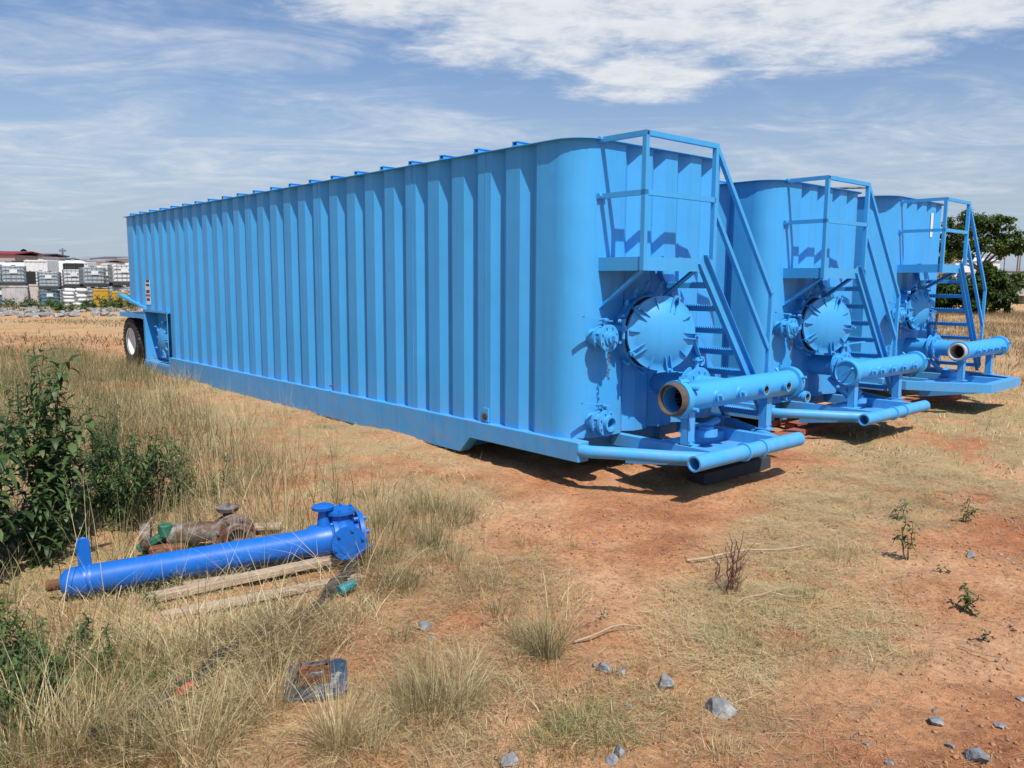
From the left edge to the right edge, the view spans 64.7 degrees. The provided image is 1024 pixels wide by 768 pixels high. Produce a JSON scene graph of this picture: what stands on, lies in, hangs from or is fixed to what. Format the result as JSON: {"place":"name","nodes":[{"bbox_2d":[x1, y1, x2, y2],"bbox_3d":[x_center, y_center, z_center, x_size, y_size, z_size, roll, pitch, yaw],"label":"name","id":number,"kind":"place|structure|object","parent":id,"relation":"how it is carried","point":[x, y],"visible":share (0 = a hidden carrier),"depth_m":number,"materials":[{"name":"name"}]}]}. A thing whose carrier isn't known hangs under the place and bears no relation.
{"place":"outdoors","nodes":[
{"label":"outdoors","id":0,"kind":"place"},
{"bbox_2d":[0,304,1023,767],"bbox_3d":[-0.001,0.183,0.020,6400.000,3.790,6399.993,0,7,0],"label":"ground","id":1,"kind":"structure","parent":0,"point":[520,472],"depth_m":5.46,"materials":[{"name":"red soil"}]},
{"bbox_2d":[0,261,23,265],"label":"white tank","id":2,"kind":"object","parent":1,"relation":"on","point":[9,263],"visible":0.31,"depth_m":57.03,"materials":[{"name":"plastic"}]},
{"bbox_2d":[0,286,28,305],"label":"storage bin","id":3,"kind":"object","parent":1,"relation":"on","point":[18,293],"visible":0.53,"depth_m":44.66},
{"bbox_2d":[0,265,26,285],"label":"ibc tote","id":4,"kind":"object","parent":3,"relation":"on","point":[13,275],"visible":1,"depth_m":44.62,"materials":[{"name":"grey plastic"}]},
{"bbox_2d":[0,587,31,678],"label":"bushy weed","id":5,"kind":"object","parent":1,"relation":"on","point":[9,625],"visible":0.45,"depth_m":4.04,"materials":[{"name":"green plant"}]},
{"bbox_2d":[0,298,34,306],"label":"shrub","id":6,"kind":"object","parent":1,"relation":"on","point":[12,302],"visible":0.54,"depth_m":43.52,"materials":[{"name":"green plant"}]},
{"bbox_2d":[0,397,40,570],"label":"tall weed","id":7,"kind":"object","parent":1,"relation":"on","point":[6,456],"visible":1,"depth_m":5.25,"materials":[{"name":"green plant"}]},
{"bbox_2d":[0,251,48,261],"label":"metal shed","id":8,"kind":"structure","parent":1,"relation":"on","point":[9,256],"depth_m":104.83,"materials":[{"name":"metal"}]},
{"bbox_2d":[25,271,35,283],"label":"dark crate","id":9,"kind":"object","parent":1,"relation":"on","point":[31,277],"visible":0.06,"depth_m":47.15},
{"bbox_2d":[27,284,39,305],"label":"storage bin","id":10,"kind":"object","parent":1,"relation":"on","point":[33,289],"visible":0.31,"depth_m":45.78,"materials":[{"name":"white plastic"}]},
{"bbox_2d":[0,599,68,733],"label":"bushy weed","id":11,"kind":"object","parent":1,"relation":"on","point":[27,677],"visible":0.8,"depth_m":3.63,"materials":[{"name":"green plant"}]},
{"bbox_2d":[23,296,57,307],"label":"shrub","id":12,"kind":"object","parent":1,"relation":"on","point":[48,303],"visible":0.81,"depth_m":43.16,"materials":[{"name":"green plant"}]},
{"bbox_2d":[24,260,58,271],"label":"white crate","id":13,"kind":"object","parent":1,"relation":"on","point":[43,265],"visible":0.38,"depth_m":53.77,"materials":[{"name":"plastic"}]},
{"bbox_2d":[17,253,69,260],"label":"metal shed","id":14,"kind":"structure","parent":1,"relation":"on","point":[55,257],"depth_m":110.11,"materials":[{"name":"metal"}]},
{"bbox_2d":[38,289,60,306],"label":"ibc tote","id":15,"kind":"object","parent":1,"relation":"on","point":[47,293],"visible":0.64,"depth_m":44.78,"materials":[{"name":"blue plastic"}]},
{"bbox_2d":[37,271,61,288],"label":"ibc tote","id":16,"kind":"object","parent":15,"relation":"on","point":[48,280],"visible":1,"depth_m":44.69,"materials":[{"name":"grey plastic"}]},
{"bbox_2d":[0,470,101,568],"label":"bushy weed","id":17,"kind":"object","parent":1,"relation":"on","point":[41,545],"visible":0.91,"depth_m":5.57,"materials":[{"name":"green plant"}]},
{"bbox_2d":[0,346,101,536],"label":"tall weed","id":18,"kind":"object","parent":1,"relation":"on","point":[36,412],"visible":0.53,"depth_m":5.79,"materials":[{"name":"green plant"}]},
{"bbox_2d":[0,348,105,557],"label":"tall weed","id":19,"kind":"object","parent":1,"relation":"on","point":[71,448],"visible":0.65,"depth_m":5.74,"materials":[{"name":"green plant"}]},
{"bbox_2d":[6,606,117,684],"bbox_3d":[-2.322,1.361,4.207,0.650,0.324,0.399,5,8,31],"label":"bushy weed","id":20,"kind":"object","parent":1,"relation":"on","point":[81,630],"visible":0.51,"depth_m":4.18,"materials":[{"name":"green plant"}]},
{"bbox_2d":[59,259,68,272],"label":"poly tank","id":21,"kind":"object","parent":1,"relation":"on","point":[61,261],"visible":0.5,"depth_m":60.74,"materials":[{"name":"white plastic"}]},
{"bbox_2d":[61,288,77,302],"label":"ibc tote","id":22,"kind":"object","parent":1,"relation":"on","point":[62,298],"visible":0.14,"depth_m":46.75,"materials":[{"name":"grey plastic"}]},
{"bbox_2d":[62,269,84,287],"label":"ibc tote","id":23,"kind":"object","parent":22,"relation":"on","point":[71,278],"visible":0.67,"depth_m":46.57,"materials":[{"name":"white plastic"}]},
{"bbox_2d":[52,301,86,311],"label":"shrub","id":24,"kind":"object","parent":1,"relation":"on","point":[57,307],"visible":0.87,"depth_m":40.46,"materials":[{"name":"green plant"}]},
{"bbox_2d":[62,263,83,269],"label":"dark crate","id":25,"kind":"object","parent":1,"relation":"on","point":[70,266],"visible":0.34,"depth_m":52.87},
{"bbox_2d":[62,288,89,306],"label":"sack pallet","id":26,"kind":"object","parent":1,"relation":"on","point":[70,293],"visible":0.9,"depth_m":44.19,"materials":[{"name":"white plastic"}]},
{"bbox_2d":[71,257,96,260],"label":"metal shed","id":27,"kind":"structure","parent":1,"relation":"on","point":[84,258],"depth_m":124.45,"materials":[{"name":"metal"}]},
{"bbox_2d":[74,262,97,287],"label":"white crate","id":28,"kind":"object","parent":1,"relation":"on","point":[87,264],"visible":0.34,"depth_m":54.95,"materials":[{"name":"plastic"}]},
{"bbox_2d":[65,404,122,462],"bbox_3d":[-4.267,0.540,8.405,0.543,0.630,0.752,0,7,0],"label":"bushy weed","id":29,"kind":"object","parent":1,"relation":"on","point":[109,429],"visible":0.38,"depth_m":8.28,"materials":[{"name":"green plant"}]},
{"bbox_2d":[85,287,106,306],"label":"ibc tote","id":30,"kind":"object","parent":1,"relation":"on","point":[90,294],"visible":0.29,"depth_m":45.44,"materials":[{"name":"grey plastic"}]},
{"bbox_2d":[78,266,105,286],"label":"ibc tote","id":31,"kind":"object","parent":30,"relation":"on","point":[91,276],"visible":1,"depth_m":45.45,"materials":[{"name":"grey plastic"}]},
{"bbox_2d":[79,299,116,307],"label":"shrub","id":32,"kind":"object","parent":1,"relation":"on","point":[93,304],"visible":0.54,"depth_m":42.85,"materials":[{"name":"green plant"}]},
{"bbox_2d":[41,423,155,537],"bbox_3d":[-3.133,0.760,6.228,0.734,0.884,0.947,0,7,0],"label":"bushy weed","id":33,"kind":"object","parent":1,"relation":"on","point":[128,491],"visible":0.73,"depth_m":6.24,"materials":[{"name":"green plant"}]},
{"bbox_2d":[92,288,109,306],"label":"yellow container","id":34,"kind":"object","parent":1,"relation":"on","point":[100,292],"visible":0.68,"depth_m":44.31,"materials":[{"name":"paint"}]},
{"bbox_2d":[90,378,114,485],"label":"stalk weed","id":35,"kind":"object","parent":1,"relation":"on","point":[102,413],"visible":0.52,"depth_m":7.18,"materials":[{"name":"green plant"}]},
{"bbox_2d":[85,259,127,287],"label":"metal shed","id":36,"kind":"structure","parent":1,"relation":"on","point":[98,262],"depth_m":92.24,"materials":[{"name":"metal"}]},
{"bbox_2d":[90,257,123,259],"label":"metal shed","id":37,"kind":"structure","parent":1,"relation":"on","point":[106,258],"depth_m":116.75,"materials":[{"name":"metal"}]},
{"bbox_2d":[94,295,135,307],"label":"shrub","id":38,"kind":"object","parent":1,"relation":"on","point":[119,301],"visible":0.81,"depth_m":41.77,"materials":[{"name":"green plant"}]},
{"bbox_2d":[52,424,184,519],"bbox_3d":[-3.196,0.726,6.628,1.037,0.909,0.789,0,7,0],"label":"bushy weed","id":39,"kind":"object","parent":1,"relation":"on","point":[151,452],"visible":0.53,"depth_m":6.54,"materials":[{"name":"green plant"}]},
{"bbox_2d":[107,285,131,304],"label":"ibc tote","id":40,"kind":"object","parent":1,"relation":"on","point":[119,287],"visible":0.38,"depth_m":45.65,"materials":[{"name":"grey plastic"}]},
{"bbox_2d":[108,264,129,284],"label":"ibc tote","id":41,"kind":"object","parent":40,"relation":"on","point":[118,274],"visible":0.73,"depth_m":45.51,"materials":[{"name":"white plastic"}]},
{"bbox_2d":[111,290,127,304],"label":"yellow container","id":42,"kind":"object","parent":1,"relation":"on","point":[114,294],"visible":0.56,"depth_m":44.60,"materials":[{"name":"paint"}]},
{"bbox_2d":[117,257,128,264],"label":"metal shed","id":43,"kind":"structure","parent":1,"relation":"on","point":[125,259],"depth_m":110.78,"materials":[{"name":"metal"}]},
{"bbox_2d":[113,433,192,509],"bbox_3d":[-3.049,0.782,6.844,0.634,0.639,0.583,0,7,0],"label":"bushy weed","id":44,"kind":"object","parent":1,"relation":"on","point":[180,464],"visible":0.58,"depth_m":6.85,"materials":[{"name":"green plant"}]},
{"bbox_2d":[121,568,184,610],"bbox_3d":[-2.298,1.306,5.206,0.593,0.252,0.381,6,9,39],"label":"bushy weed","id":45,"kind":"object","parent":1,"relation":"on","point":[164,582],"visible":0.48,"depth_m":5.11,"materials":[{"name":"green plant"}]},
{"bbox_2d":[162,424,180,470],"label":"stalk weed","id":46,"kind":"object","parent":1,"relation":"on","point":[172,447],"visible":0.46,"depth_m":7.67,"materials":[{"name":"green plant"}]},
{"bbox_2d":[136,503,255,554],"bbox_3d":[-2.305,1.099,5.911,0.817,0.380,0.306,-2,8,-20],"label":"old pump","id":47,"kind":"object","parent":1,"relation":"on","point":[202,529],"visible":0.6,"depth_m":5.86,"materials":[{"name":"brown metal"}]},
{"bbox_2d":[159,451,234,495],"bbox_3d":[-2.835,0.812,7.274,0.563,0.452,0.525,0,7,0],"label":"bushy weed","id":48,"kind":"object","parent":1,"relation":"on","point":[191,482],"visible":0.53,"depth_m":7.22,"materials":[{"name":"green plant"}]},
{"bbox_2d":[45,502,369,596],"bbox_3d":[-1.966,1.121,5.398,2.019,0.452,0.416,-5,9,-25],"label":"valve pipe","id":49,"kind":"object","parent":1,"relation":"on","point":[335,523],"visible":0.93,"depth_m":5.39,"materials":[{"name":"metal"}]},
{"bbox_2d":[86,548,369,749],"bbox_3d":[-1.341,1.376,4.639,0.264,0.161,2.601,2,8,16],"label":"corrugated hose","id":50,"kind":"object","parent":1,"relation":"on","point":[329,585],"visible":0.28,"depth_m":4.15,"materials":[{"name":"black plastic"}]},
{"bbox_2d":[173,681,195,697],"bbox_3d":[-1.548,1.444,3.816,0.100,0.030,0.044,-23,32,-36],"label":"red plastic scrap","id":51,"kind":"object","parent":50,"relation":"on","point":[190,682],"visible":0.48,"depth_m":3.80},
{"bbox_2d":[145,555,342,603],"bbox_3d":[-1.742,1.281,5.367,1.268,0.046,0.090,-6,10,-32],"label":"wooden board","id":52,"kind":"object","parent":1,"relation":"on","point":[263,573],"visible":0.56,"depth_m":5.32,"materials":[{"name":"brown wood"}]},
{"bbox_2d":[182,557,311,584],"bbox_3d":[-1.729,1.279,5.586,1.033,0.031,0.085,-5,11,-34],"label":"wooden board","id":53,"kind":"object","parent":1,"relation":"on","point":[244,570],"visible":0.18,"depth_m":5.52,"materials":[{"name":"brown wood"}]},
{"bbox_2d":[161,573,363,619],"bbox_3d":[-1.542,1.337,5.125,1.270,0.036,0.085,-3,6,-35],"label":"wooden board","id":54,"kind":"object","parent":1,"relation":"on","point":[234,600],"visible":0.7,"depth_m":5.04,"materials":[{"name":"brown wood"}]},
{"bbox_2d":[254,522,282,530],"bbox_3d":[-2.081,1.117,6.301,0.552,0.030,0.120,-2,7,-5],"label":"wooden board","id":55,"kind":"object","parent":1,"relation":"on","point":[271,525],"visible":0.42,"depth_m":6.27,"materials":[{"name":"brown wood"}]},
{"bbox_2d":[0,432,617,767],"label":"arching dry stems","id":56,"kind":"object","parent":1,"relation":"on","point":[176,604],"visible":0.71,"depth_m":4.64,"materials":[{"name":"beige plant"}]},
{"bbox_2d":[283,650,347,702],"bbox_3d":[-0.958,1.391,3.934,0.300,0.135,0.300,-4,14,-12],"label":"base plate","id":57,"kind":"object","parent":1,"relation":"on","point":[339,664],"visible":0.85,"depth_m":3.88,"materials":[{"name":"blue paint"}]},
{"bbox_2d":[336,579,356,594],"bbox_3d":[-1.058,1.299,5.170,0.070,0.070,0.120,6,18,38],"label":"teal bottle","id":58,"kind":"object","parent":1,"relation":"on","point":[348,586],"visible":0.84,"depth_m":5.14,"materials":[{"name":"plastic"}]},
{"bbox_2d":[418,621,430,630],"bbox_3d":[-0.503,1.388,4.630,0.076,0.052,0.056,-1,7,-7],"label":"rock","id":59,"kind":"object","parent":1,"relation":"on","point":[424,624],"visible":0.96,"depth_m":4.61,"materials":[{"name":"grey stone"}]},
{"bbox_2d":[117,129,810,471],"bbox_3d":[-2.682,-1.430,13.193,2.733,3.268,15.260,-6,10,-41],"label":"frac tank","id":60,"kind":"object","parent":1,"relation":"on","point":[563,298],"visible":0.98,"depth_m":8.75,"materials":[{"name":"blue metal"}]},
{"bbox_2d":[500,752,518,766],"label":"rock","id":61,"kind":"object","parent":1,"relation":"on","point":[511,758],"visible":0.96,"depth_m":3.27,"materials":[{"name":"grey stone"}]},
{"bbox_2d":[0,343,1023,767],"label":"dry grass","id":62,"kind":"structure","parent":1,"relation":"on","point":[322,741],"depth_m":4.30,"materials":[{"name":"plant"}]},
{"bbox_2d":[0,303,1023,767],"bbox_3d":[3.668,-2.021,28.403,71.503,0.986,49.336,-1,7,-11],"label":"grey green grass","id":63,"kind":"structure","parent":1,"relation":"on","point":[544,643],"depth_m":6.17,"materials":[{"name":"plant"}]},
{"bbox_2d":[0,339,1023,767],"bbox_3d":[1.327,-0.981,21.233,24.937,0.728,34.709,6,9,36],"label":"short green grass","id":64,"kind":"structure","parent":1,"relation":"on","point":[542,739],"depth_m":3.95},
{"bbox_2d":[6,442,1023,767],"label":"dirt clods","id":65,"kind":"object","parent":1,"relation":"on","point":[1006,660],"visible":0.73,"depth_m":5.11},
{"bbox_2d":[24,444,1021,767],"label":"plant crumbs","id":66,"kind":"object","parent":1,"relation":"on","point":[696,616],"visible":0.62,"depth_m":5.04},
{"bbox_2d":[133,453,1022,763],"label":"pebbles","id":67,"kind":"object","parent":1,"relation":"on","point":[659,599],"visible":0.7,"depth_m":4.48,"materials":[{"name":"grey stone"}]},
{"bbox_2d":[598,662,611,673],"bbox_3d":[0.473,1.452,4.129,0.077,0.071,0.063,1,7,6],"label":"rock","id":68,"kind":"object","parent":1,"relation":"on","point":[604,667],"visible":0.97,"depth_m":4.11,"materials":[{"name":"grey stone"}]},
{"bbox_2d":[573,624,645,642],"bbox_3d":[0.560,1.391,4.549,0.512,0.060,0.024,-4,8,-30],"label":"stick","id":69,"kind":"object","parent":1,"relation":"on","point":[584,638],"visible":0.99,"depth_m":4.51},
{"bbox_2d":[605,753,617,766],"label":"rock","id":70,"kind":"object","parent":1,"relation":"on","point":[611,759],"visible":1,"depth_m":3.31,"materials":[{"name":"grey stone"}]},
{"bbox_2d":[615,743,625,757],"bbox_3d":[0.451,1.539,3.372,0.043,0.084,0.041,7,10,41],"label":"rock","id":71,"kind":"object","parent":1,"relation":"on","point":[620,751],"visible":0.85,"depth_m":3.35,"materials":[{"name":"grey stone"}]},
{"bbox_2d":[616,668,626,677],"bbox_3d":[0.559,1.479,4.129,0.052,0.056,0.060,3,8,22],"label":"rock","id":72,"kind":"object","parent":1,"relation":"on","point":[622,669],"visible":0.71,"depth_m":4.11,"materials":[{"name":"grey stone"}]},
{"bbox_2d":[658,674,674,689],"bbox_3d":[0.768,1.499,4.024,0.077,0.114,0.063,0,7,-4],"label":"rock","id":73,"kind":"object","parent":1,"relation":"on","point":[666,680],"visible":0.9,"depth_m":4.00,"materials":[{"name":"grey stone"}]},
{"bbox_2d":[704,697,736,718],"bbox_3d":[0.987,1.520,3.803,0.154,0.111,0.124,-3,8,-26],"label":"rock","id":74,"kind":"object","parent":1,"relation":"on","point":[716,705],"visible":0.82,"depth_m":3.76,"materials":[{"name":"grey stone"}]},
{"bbox_2d":[687,456,770,484],"bbox_3d":[2.274,0.891,8.425,1.132,0.130,0.220,-7,9,-38],"label":"timber","id":75,"kind":"object","parent":1,"relation":"on","point":[726,472],"visible":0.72,"depth_m":8.25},
{"bbox_2d":[711,531,754,594],"bbox_3d":[1.413,1.172,5.175,0.286,0.425,0.219,-7,10,-44],"label":"dead weed","id":76,"kind":"object","parent":1,"relation":"on","point":[733,570],"visible":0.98,"depth_m":5.18,"materials":[{"name":"brown plant"}]},
{"bbox_2d":[686,545,805,561],"bbox_3d":[1.721,1.218,5.876,1.056,0.050,0.038,-3,8,-22],"label":"stick","id":77,"kind":"object","parent":1,"relation":"on","point":[702,558],"visible":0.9,"depth_m":5.82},
{"bbox_2d":[738,591,801,600],"bbox_3d":[1.629,1.333,5.093,0.451,0.055,0.023,-1,7,-11],"label":"stick","id":78,"kind":"object","parent":1,"relation":"on","point":[766,593],"visible":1,"depth_m":5.09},
{"bbox_2d":[784,420,808,428],"bbox_3d":[4.426,0.491,11.568,1.866,0.070,0.150,-7,13,-43],"label":"timber","id":79,"kind":"object","parent":1,"relation":"on","point":[792,424],"visible":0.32,"depth_m":10.96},
{"bbox_2d":[771,403,835,426],"bbox_3d":[4.240,0.435,11.702,2.208,0.080,0.160,-8,11,-42],"label":"timber","id":80,"kind":"object","parent":1,"relation":"on","point":[776,422],"visible":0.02,"depth_m":11.13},
{"bbox_2d":[773,422,846,435],"bbox_3d":[4.177,0.573,11.033,0.171,0.072,2.720,7,9,43],"label":"timber","id":81,"kind":"object","parent":1,"relation":"on","point":[807,428],"visible":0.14,"depth_m":10.72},
{"bbox_2d":[711,175,929,425],"bbox_3d":[0.145,-1.677,15.619,2.712,3.268,14.715,-6,10,-41],"label":"frac tank","id":82,"kind":"object","parent":1,"relation":"on","point":[803,233],"visible":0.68,"depth_m":10.53,"materials":[{"name":"blue metal"}]},
{"bbox_2d":[885,760,893,765],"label":"rock","id":83,"kind":"object","parent":1,"relation":"on","point":[889,762],"visible":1,"depth_m":3.35,"materials":[{"name":"grey stone"}]},
{"bbox_2d":[891,499,909,520],"bbox_3d":[3.298,1.089,6.873,0.135,0.223,0.107,0,7,0],"label":"leafy sprout","id":84,"kind":"object","parent":1,"relation":"on","point":[897,517],"visible":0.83,"depth_m":6.87,"materials":[{"name":"green plant"}]},
{"bbox_2d":[892,503,919,559],"bbox_3d":[2.837,1.080,5.816,0.176,0.470,0.168,0,7,0],"label":"leafy sprout","id":85,"kind":"object","parent":1,"relation":"on","point":[902,540],"visible":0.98,"depth_m":5.81,"materials":[{"name":"green plant"}]},
{"bbox_2d":[835,186,1019,396],"bbox_3d":[2.632,-2.104,17.852,2.585,3.428,14.955,-6,10,-43],"label":"frac tank","id":86,"kind":"object","parent":1,"relation":"on","point":[912,229],"visible":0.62,"depth_m":12.96,"materials":[{"name":"blue metal"}]},
{"bbox_2d":[901,394,961,402],"bbox_3d":[6.927,0.263,13.545,1.875,0.100,0.200,-5,12,-32],"label":"timber","id":87,"kind":"object","parent":1,"relation":"on","point":[933,399],"visible":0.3,"depth_m":13.54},
{"bbox_2d":[928,716,943,725],"bbox_3d":[1.952,1.550,3.713,0.086,0.042,0.065,0,7,-3],"label":"rock","id":88,"kind":"object","parent":1,"relation":"on","point":[936,720],"visible":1,"depth_m":3.70,"materials":[{"name":"grey stone"}]},
{"bbox_2d":[935,273,971,312],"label":"dense bush","id":89,"kind":"object","parent":1,"relation":"on","point":[945,288],"visible":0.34,"depth_m":51.06,"materials":[{"name":"green plant"}]},
{"bbox_2d":[958,495,977,521],"bbox_3d":[3.824,1.065,6.779,0.152,0.283,0.136,0,7,0],"label":"leafy sprout","id":90,"kind":"object","parent":1,"relation":"on","point":[966,515],"visible":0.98,"depth_m":6.76,"materials":[{"name":"green plant"}]},
{"bbox_2d":[937,257,999,285],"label":"metal shed","id":91,"kind":"structure","parent":1,"relation":"on","point":[996,263],"depth_m":148.48,"materials":[{"name":"metal"}]},
{"bbox_2d":[966,551,974,557],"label":"rock","id":92,"kind":"object","parent":1,"relation":"on","point":[970,554],"visible":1,"depth_m":5.88,"materials":[{"name":"grey stone"}]},
{"bbox_2d":[957,582,984,615],"bbox_3d":[2.799,1.344,4.927,0.125,0.224,0.170,-4,8,-31],"label":"leafy sprout","id":93,"kind":"object","parent":1,"relation":"on","point":[966,600],"visible":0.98,"depth_m":4.94,"materials":[{"name":"green plant"}]},
{"bbox_2d":[918,481,1023,570],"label":"gravel patch","id":94,"kind":"object","parent":1,"relation":"on","point":[1018,569],"visible":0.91,"depth_m":6.66,"materials":[{"name":"gravel"}]},
{"bbox_2d":[964,747,989,763],"bbox_3d":[1.969,1.574,3.425,0.091,0.072,0.136,3,8,23],"label":"rock","id":95,"kind":"object","parent":1,"relation":"on","point":[976,754],"visible":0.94,"depth_m":3.39,"materials":[{"name":"grey stone"}]},
{"bbox_2d":[938,209,1023,276],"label":"broad tree","id":96,"kind":"object","parent":1,"relation":"on","point":[1002,244],"visible":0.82,"depth_m":70.42,"materials":[{"name":"green plant"}]},
{"bbox_2d":[980,628,990,642],"bbox_3d":[2.627,1.415,4.473,0.051,0.123,0.076,-2,8,-17],"label":"leafy sprout","id":97,"kind":"object","parent":1,"relation":"on","point":[985,633],"visible":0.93,"depth_m":4.47,"materials":[{"name":"green plant"}]},
{"bbox_2d":[958,645,1015,671],"bbox_3d":[2.518,1.441,4.281,0.022,0.033,0.335,-3,8,-22],"label":"stick","id":98,"kind":"object","parent":1,"relation":"on","point":[985,655],"visible":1,"depth_m":4.30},
{"bbox_2d":[953,261,1022,313],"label":"dense bush","id":99,"kind":"object","parent":1,"relation":"on","point":[997,279],"visible":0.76,"depth_m":49.14,"materials":[{"name":"green plant"}]},
{"bbox_2d":[994,722,1006,728],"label":"rock","id":100,"kind":"object","parent":1,"relation":"on","point":[1002,725],"visible":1,"depth_m":3.65,"materials":[{"name":"grey stone"}]},
{"bbox_2d":[1000,268,1023,273],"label":"metal shed","id":101,"kind":"structure","parent":1,"relation":"on","point":[1009,270],"depth_m":188.37,"materials":[{"name":"metal"}]},
{"bbox_2d":[1006,271,1023,290],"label":"olive bush","id":102,"kind":"object","parent":1,"relation":"on","point":[1017,277],"visible":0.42,"depth_m":82.67,"materials":[{"name":"green plant"}]},
{"bbox_2d":[0,307,1023,447],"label":"meadow grass","id":103,"kind":"structure","parent":0,"point":[993,323],"depth_m":25.42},
{"bbox_2d":[0,0,1023,267],"label":"sky","id":104,"kind":"structure","parent":0,"point":[111,110],"materials":[{"name":"blue"}]},
{"bbox_2d":[790,641,1011,765],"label":"gravel","id":105,"kind":"structure","parent":0,"point":[905,750],"depth_m":3.62,"materials":[{"name":"brown stone"}]},
{"bbox_2d":[999,291,1023,303],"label":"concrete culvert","id":106,"kind":"object","parent":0,"point":[1021,296],"visible":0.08,"depth_m":77.97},
{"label":"ibc tote","id":107,"kind":"object","parent":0,"visible":0},
{"bbox_2d":[104,268,118,286],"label":"ibc tote","id":108,"kind":"object","parent":107,"relation":"on","point":[107,281],"visible":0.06,"depth_m":46.68,"materials":[{"name":"grey plastic"}]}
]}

